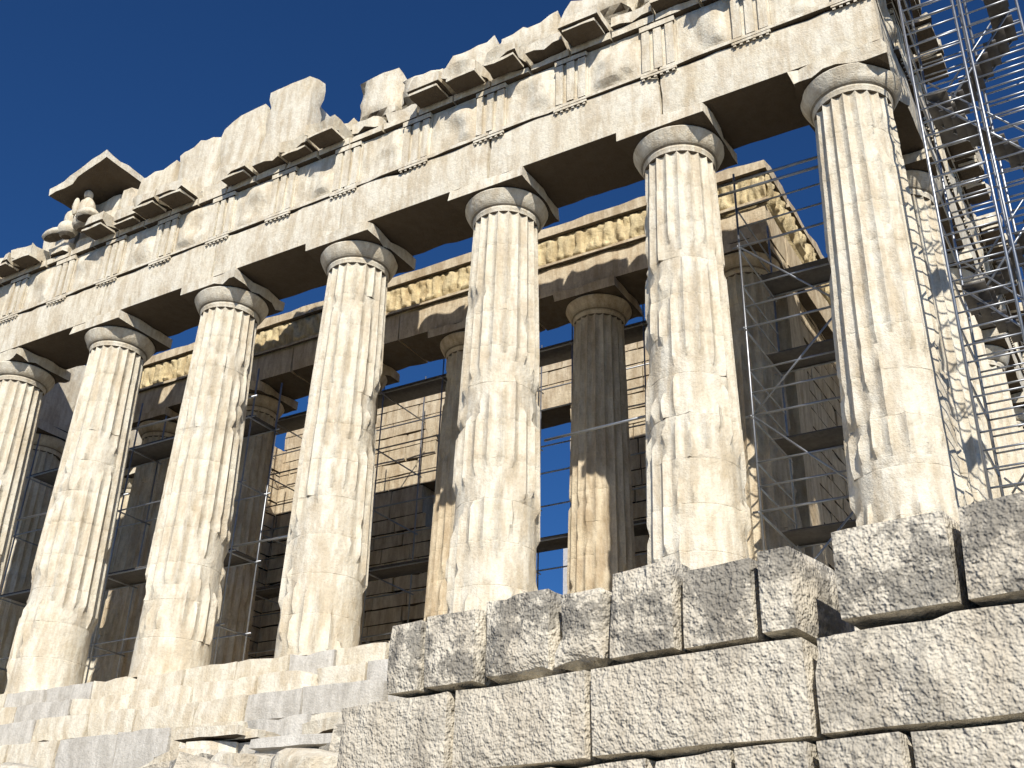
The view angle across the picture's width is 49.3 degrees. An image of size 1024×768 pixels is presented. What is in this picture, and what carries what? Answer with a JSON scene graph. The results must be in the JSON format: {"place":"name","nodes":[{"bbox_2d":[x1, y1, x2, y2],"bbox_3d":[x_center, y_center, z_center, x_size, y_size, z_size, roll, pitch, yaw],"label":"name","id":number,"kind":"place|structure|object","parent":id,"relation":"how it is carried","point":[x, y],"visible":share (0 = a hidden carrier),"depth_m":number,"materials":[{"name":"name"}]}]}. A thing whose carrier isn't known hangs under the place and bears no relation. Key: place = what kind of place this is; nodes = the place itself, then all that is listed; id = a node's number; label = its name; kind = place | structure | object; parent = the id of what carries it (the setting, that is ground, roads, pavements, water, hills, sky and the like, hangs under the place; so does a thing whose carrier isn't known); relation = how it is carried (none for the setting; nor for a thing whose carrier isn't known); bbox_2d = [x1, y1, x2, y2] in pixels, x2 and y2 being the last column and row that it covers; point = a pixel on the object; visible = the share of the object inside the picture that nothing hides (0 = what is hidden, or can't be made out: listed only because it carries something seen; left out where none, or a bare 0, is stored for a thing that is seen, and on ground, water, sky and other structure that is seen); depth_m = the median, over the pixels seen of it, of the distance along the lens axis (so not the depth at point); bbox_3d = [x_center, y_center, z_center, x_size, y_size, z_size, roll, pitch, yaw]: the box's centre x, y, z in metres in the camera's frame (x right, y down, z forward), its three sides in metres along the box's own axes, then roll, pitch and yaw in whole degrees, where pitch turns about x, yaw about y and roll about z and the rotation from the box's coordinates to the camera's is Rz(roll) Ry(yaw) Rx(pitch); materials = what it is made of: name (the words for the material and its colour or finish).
{"place":"outdoors","nodes":[
{"label":"outdoors","id":0,"kind":"place"},
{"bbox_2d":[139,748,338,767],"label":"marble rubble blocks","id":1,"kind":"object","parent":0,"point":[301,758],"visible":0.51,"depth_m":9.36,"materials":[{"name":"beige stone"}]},
{"bbox_2d":[174,716,342,753],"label":"loose marble slabs","id":2,"kind":"structure","parent":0,"point":[228,738],"depth_m":17.26,"materials":[{"name":"beige stone"}]},
{"bbox_2d":[0,626,859,767],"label":"krepidoma steps","id":3,"kind":"structure","parent":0,"point":[210,695],"depth_m":21.72,"materials":[{"name":"beige stone"}]},
{"bbox_2d":[87,231,805,682],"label":"porch columns","id":4,"kind":"structure","parent":3,"relation":"on","point":[601,313],"depth_m":28.63,"materials":[{"name":"stone"}]},
{"bbox_2d":[135,160,856,658],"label":"inner building wall","id":5,"kind":"structure","parent":3,"relation":"on","point":[407,342],"depth_m":34.22,"materials":[{"name":"beige stone"}]},
{"bbox_2d":[140,172,830,392],"bbox_3d":[5.813,4.759,46.512,22.582,0.940,35.621,-14,-32,28],"label":"frieze","id":6,"kind":"object","parent":5,"relation":"attached to","point":[601,235],"visible":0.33,"depth_m":30.86,"materials":[{"name":"beige stone"}]},
{"bbox_2d":[0,39,1023,693],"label":"columns","id":7,"kind":"structure","parent":3,"relation":"on","point":[910,439],"depth_m":23.38,"materials":[{"name":"stone"}]},
{"bbox_2d":[0,0,1023,465],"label":"entablature","id":8,"kind":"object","parent":7,"relation":"on","point":[730,64],"visible":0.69,"depth_m":26.46,"materials":[{"name":"stone"}]},
{"bbox_2d":[0,0,1023,353],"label":"cornice","id":9,"kind":"structure","parent":8,"relation":"on","point":[588,30],"depth_m":28.46,"materials":[{"name":"stone"}]},
{"bbox_2d":[43,0,656,251],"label":"pediment remains","id":10,"kind":"object","parent":9,"relation":"on","point":[110,181],"visible":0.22,"depth_m":31.40,"materials":[{"name":"stone"}]},
{"bbox_2d":[42,190,98,242],"bbox_3d":[-13.288,-5.165,33.877,2.437,1.486,0.808,-14,-32,28],"label":"pediment sculpture","id":11,"kind":"object","parent":10,"relation":"attached to","point":[73,223],"visible":0.94,"depth_m":33.63,"materials":[{"name":"stone"}]},
{"bbox_2d":[0,0,1023,682],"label":"scaffold tubes","id":12,"kind":"object","parent":3,"relation":"on","point":[1006,228],"visible":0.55,"depth_m":20.99},
{"bbox_2d":[1,0,1023,603],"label":"scaffold platforms","id":13,"kind":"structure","parent":12,"relation":"on","point":[807,442],"depth_m":23.57,"materials":[{"name":"grey metal"}]},
{"bbox_2d":[0,0,1023,594],"label":"sky","id":14,"kind":"structure","parent":0,"point":[142,82],"materials":[{"name":"blue"}]},
{"bbox_2d":[563,548,567,594],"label":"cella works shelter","id":15,"kind":"object","parent":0,"point":[565,555],"depth_m":49.33,"materials":[{"name":"white"}]},
{"bbox_3d":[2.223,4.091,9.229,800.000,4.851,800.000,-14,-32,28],"label":"acropolis rock","id":16,"kind":"object","parent":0,"visible":0},
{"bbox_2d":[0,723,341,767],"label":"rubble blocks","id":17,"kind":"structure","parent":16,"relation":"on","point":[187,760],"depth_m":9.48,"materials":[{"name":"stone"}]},
{"bbox_2d":[337,492,1023,767],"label":"retaining wall","id":18,"kind":"structure","parent":16,"relation":"on","point":[771,658],"depth_m":5.47,"materials":[{"name":"stone"}]}
]}

